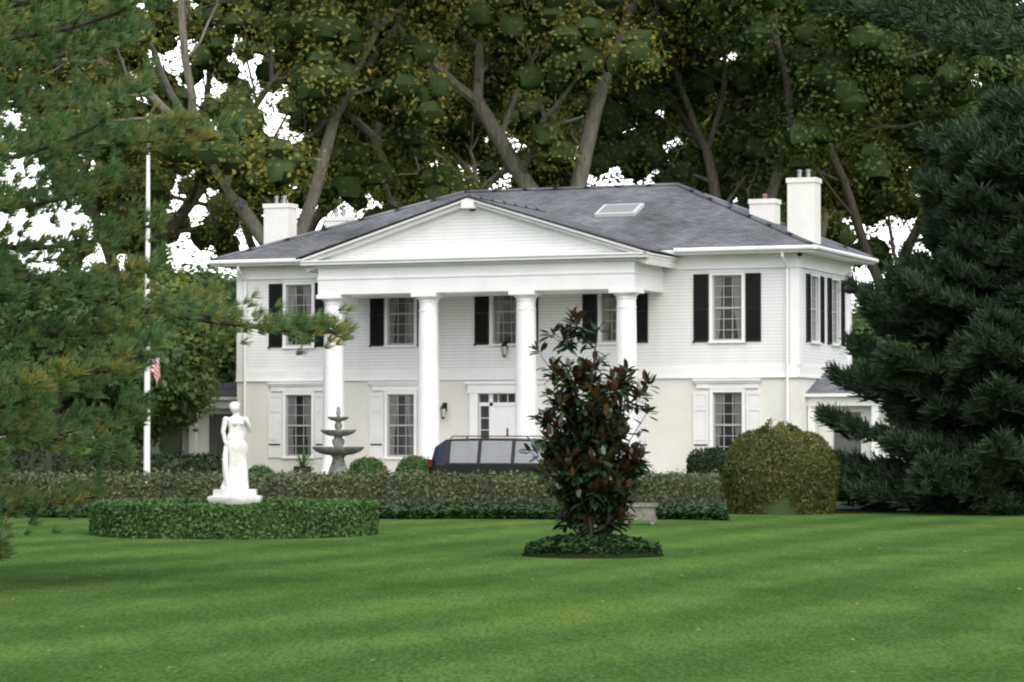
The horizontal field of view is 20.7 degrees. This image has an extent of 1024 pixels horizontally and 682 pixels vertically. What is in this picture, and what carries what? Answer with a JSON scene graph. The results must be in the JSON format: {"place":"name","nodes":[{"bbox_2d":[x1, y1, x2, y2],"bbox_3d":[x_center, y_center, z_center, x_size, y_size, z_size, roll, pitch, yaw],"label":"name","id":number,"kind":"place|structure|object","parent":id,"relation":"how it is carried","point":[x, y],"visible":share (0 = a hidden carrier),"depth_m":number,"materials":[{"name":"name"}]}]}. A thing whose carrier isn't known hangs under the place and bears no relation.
{"place":"outdoors","nodes":[
{"label":"outdoors","id":0,"kind":"place"},
{"bbox_2d":[0,438,1023,681],"bbox_3d":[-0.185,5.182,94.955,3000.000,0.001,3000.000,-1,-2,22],"label":"ground","id":1,"kind":"structure","parent":0,"point":[348,609],"depth_m":33.02,"materials":[{"name":"green plant"}]},
{"bbox_2d":[0,426,51,477],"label":"hedge","id":2,"kind":"object","parent":1,"relation":"on","point":[34,459],"visible":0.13,"depth_m":79.18,"materials":[{"name":"green plant"}]},
{"bbox_2d":[0,0,168,182],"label":"tree","id":3,"kind":"object","parent":1,"relation":"on","point":[50,74],"visible":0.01,"depth_m":125.53,"materials":[{"name":"green plant"}]},
{"bbox_2d":[0,241,195,459],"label":"tree","id":4,"kind":"object","parent":1,"relation":"on","point":[16,311],"visible":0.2,"depth_m":89.66,"materials":[{"name":"green plant"}]},
{"bbox_2d":[52,451,222,482],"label":"hedge","id":5,"kind":"object","parent":1,"relation":"on","point":[197,462],"visible":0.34,"depth_m":83.47,"materials":[{"name":"green plant"}]},
{"bbox_2d":[53,268,236,460],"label":"tree","id":6,"kind":"object","parent":1,"relation":"on","point":[196,382],"visible":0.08,"depth_m":96.85,"materials":[{"name":"green plant"}]},
{"bbox_2d":[144,113,150,482],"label":"flagpole","id":7,"kind":"object","parent":1,"relation":"on","point":[147,431],"visible":0.31,"depth_m":77.96,"materials":[{"name":"white metal"}]},
{"bbox_2d":[151,351,159,384],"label":"flag","id":8,"kind":"object","parent":7,"relation":"attached to","point":[155,370],"visible":0.75,"depth_m":78.04,"materials":[{"name":"fabric"}]},
{"bbox_2d":[64,250,236,454],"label":"tree","id":9,"kind":"object","parent":1,"relation":"on","point":[227,372],"visible":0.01,"depth_m":107.57,"materials":[{"name":"green plant"}]},
{"bbox_2d":[0,0,360,571],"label":"pine tree","id":10,"kind":"object","parent":1,"relation":"on","point":[46,146],"visible":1,"depth_m":37.26,"materials":[{"name":"green plant"}]},
{"bbox_2d":[0,0,460,462],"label":"tree","id":11,"kind":"object","parent":1,"relation":"on","point":[217,229],"visible":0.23,"depth_m":133.82,"materials":[{"name":"green plant"}]},
{"bbox_2d":[88,496,379,539],"bbox_3d":[-5.575,3.560,56.426,5.845,0.782,5.857,-1,-2,22],"label":"hedge","id":12,"kind":"object","parent":1,"relation":"on","point":[297,517],"visible":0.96,"depth_m":54.03,"materials":[{"name":"green plant"}]},
{"bbox_2d":[208,402,262,504],"bbox_3d":[-5.577,2.556,56.446,1.269,2.671,1.099,1,-2,-31],"label":"statue","id":13,"kind":"object","parent":1,"relation":"on","point":[234,489],"visible":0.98,"depth_m":56.29,"materials":[{"name":"white stone"}]},
{"bbox_2d":[27,0,443,279],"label":"tree","id":14,"kind":"object","parent":1,"relation":"on","point":[317,218],"visible":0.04,"depth_m":166.00,"materials":[{"name":"green plant"}]},
{"bbox_2d":[0,0,478,244],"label":"tree","id":15,"kind":"object","parent":1,"relation":"on","point":[329,75],"visible":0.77,"depth_m":113.88,"materials":[{"name":"green plant"}]},
{"bbox_2d":[0,466,720,505],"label":"long hedge","id":16,"kind":"object","parent":1,"relation":"on","point":[482,488],"visible":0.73,"depth_m":69.02,"materials":[{"name":"green plant"}]},
{"bbox_2d":[15,516,717,519],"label":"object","id":17,"kind":"structure","parent":1,"relation":"on","point":[437,518],"depth_m":66.74,"materials":[{"name":"black"}]},
{"bbox_2d":[2,502,730,520],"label":"ivy strip","id":18,"kind":"object","parent":17,"relation":"on","point":[534,511],"visible":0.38,"depth_m":66.86,"materials":[{"name":"green plant"}]},
{"bbox_2d":[101,0,704,219],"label":"tree","id":19,"kind":"object","parent":1,"relation":"on","point":[499,42],"visible":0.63,"depth_m":119.64,"materials":[{"name":"green plant"}]},
{"bbox_2d":[267,63,645,208],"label":"tree","id":20,"kind":"object","parent":1,"relation":"on","point":[279,103],"depth_m":169.28,"materials":[{"name":"green plant"}]},
{"bbox_2d":[247,2,717,207],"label":"tree","id":21,"kind":"object","parent":1,"relation":"on","point":[468,132],"visible":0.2,"depth_m":142.76,"materials":[{"name":"green plant"}]},
{"bbox_2d":[5,530,1020,680],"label":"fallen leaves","id":22,"kind":"object","parent":1,"relation":"on","point":[482,596],"visible":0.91,"depth_m":33.00,"materials":[{"name":"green plant"}]},
{"bbox_2d":[517,306,659,534],"bbox_3d":[1.274,1.499,46.325,2.437,4.137,2.286,-1,-2,22],"label":"magnolia tree","id":23,"kind":"object","parent":1,"relation":"on","point":[598,479],"visible":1,"depth_m":46.14,"materials":[{"name":"green plant"}]},
{"bbox_2d":[522,551,664,558],"bbox_3d":[1.342,3.451,46.410,2.376,0.210,2.376,-1,-2,22],"label":"planting bed","id":24,"kind":"object","parent":1,"relation":"on","point":[610,555],"visible":0.38,"depth_m":45.41,"materials":[{"name":"brown soil"}]},
{"bbox_2d":[524,532,661,556],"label":"ground cover plants","id":25,"kind":"object","parent":24,"relation":"on","point":[598,542],"visible":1,"depth_m":45.70,"materials":[{"name":"green plant"}]},
{"bbox_2d":[625,503,657,524],"bbox_3d":[2.857,3.852,62.406,0.760,0.480,0.440,0,-2,10],"label":"stone bench","id":26,"kind":"object","parent":1,"relation":"on","point":[645,511],"visible":0.65,"depth_m":62.21,"materials":[{"name":"beige stone"}]},
{"bbox_2d":[652,470,725,504],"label":"hedge","id":27,"kind":"object","parent":1,"relation":"on","point":[722,499],"visible":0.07,"depth_m":79.96,"materials":[{"name":"green plant"}]},
{"bbox_2d":[686,446,727,474],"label":"shrub","id":28,"kind":"object","parent":1,"relation":"on","point":[707,459],"visible":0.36,"depth_m":88.01,"materials":[{"name":"green plant"}]},
{"bbox_2d":[656,11,868,246],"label":"tree","id":29,"kind":"object","parent":1,"relation":"on","point":[836,229],"visible":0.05,"depth_m":186.10,"materials":[{"name":"green plant"}]},
{"bbox_2d":[532,0,1023,223],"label":"tree","id":30,"kind":"object","parent":1,"relation":"on","point":[637,154],"visible":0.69,"depth_m":125.74,"materials":[{"name":"green plant"}]},
{"bbox_2d":[721,417,840,514],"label":"rounded shrub","id":31,"kind":"object","parent":1,"relation":"on","point":[780,468],"visible":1,"depth_m":70.32,"materials":[{"name":"green plant"}]},
{"bbox_2d":[614,0,1022,284],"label":"tree","id":32,"kind":"object","parent":1,"relation":"on","point":[880,204],"visible":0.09,"depth_m":136.75,"materials":[{"name":"green plant"}]},
{"bbox_2d":[700,40,980,257],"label":"tree","id":33,"kind":"object","parent":1,"relation":"on","point":[824,204],"visible":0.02,"depth_m":149.08,"materials":[{"name":"green plant"}]},
{"bbox_2d":[747,0,1023,252],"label":"tree","id":34,"kind":"object","parent":1,"relation":"on","point":[803,132],"visible":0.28,"depth_m":121.31,"materials":[{"name":"green plant"}]},
{"bbox_2d":[852,302,928,369],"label":"tree","id":35,"kind":"object","parent":1,"relation":"on","point":[859,325],"visible":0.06,"depth_m":105.58,"materials":[{"name":"green plant"}]},
{"bbox_2d":[799,0,1023,58],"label":"pine wood","id":36,"kind":"object","parent":1,"relation":"on","point":[947,32],"visible":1,"depth_m":58.88,"materials":[{"name":"green plant"}]},
{"bbox_2d":[810,80,1023,515],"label":"pine wood","id":37,"kind":"object","parent":1,"relation":"on","point":[952,403],"visible":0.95,"depth_m":71.13,"materials":[{"name":"green plant"}]},
{"bbox_2d":[0,0,1023,437],"label":"sky","id":38,"kind":"structure","parent":0,"point":[42,223],"materials":[{"name":"white"}]},
{"bbox_2d":[235,252,851,483],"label":"house","id":39,"kind":"structure","parent":0,"point":[729,350],"depth_m":94.84,"materials":[{"name":"white wood"}]},
{"bbox_2d":[136,169,904,480],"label":"house trim","id":40,"kind":"structure","parent":39,"relation":"attached to","point":[467,247],"depth_m":92.78,"materials":[{"name":"white paint"}]},
{"bbox_2d":[207,372,853,396],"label":"wing roofs","id":41,"kind":"structure","parent":40,"relation":"on","point":[821,385],"depth_m":92.84,"materials":[{"name":"grey"}]},
{"bbox_2d":[210,183,874,259],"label":"roof","id":42,"kind":"structure","parent":40,"relation":"on","point":[669,216],"depth_m":97.06,"materials":[{"name":"grey tile"}]},
{"bbox_2d":[723,501,873,509],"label":"ground cover","id":43,"kind":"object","parent":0,"point":[837,506],"depth_m":76.92,"materials":[{"name":"plant"}]},
{"bbox_2d":[200,446,314,482],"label":"urns and pots","id":44,"kind":"object","parent":43,"relation":"on","point":[303,467],"visible":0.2,"depth_m":86.24,"materials":[{"name":"metal"}]},
{"bbox_2d":[248,464,278,483],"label":"box ball","id":45,"kind":"object","parent":43,"relation":"on","point":[263,468],"visible":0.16,"depth_m":84.73,"materials":[{"name":"green plant"}]},
{"bbox_2d":[312,406,363,480],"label":"fountain","id":46,"kind":"object","parent":43,"relation":"on","point":[338,452],"visible":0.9,"depth_m":83.70,"materials":[{"name":"stone"}]},
{"bbox_2d":[348,455,389,481],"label":"box ball","id":47,"kind":"object","parent":43,"relation":"on","point":[369,465],"visible":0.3,"depth_m":85.58,"materials":[{"name":"green plant"}]},
{"bbox_2d":[394,455,431,482],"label":"box ball","id":48,"kind":"object","parent":43,"relation":"on","point":[413,462],"visible":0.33,"depth_m":85.54,"materials":[{"name":"green plant"}]},
{"bbox_2d":[428,436,561,483],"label":"suv","id":49,"kind":"object","parent":43,"relation":"on","point":[466,455],"visible":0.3,"depth_m":83.69,"materials":[{"name":"black paint"}]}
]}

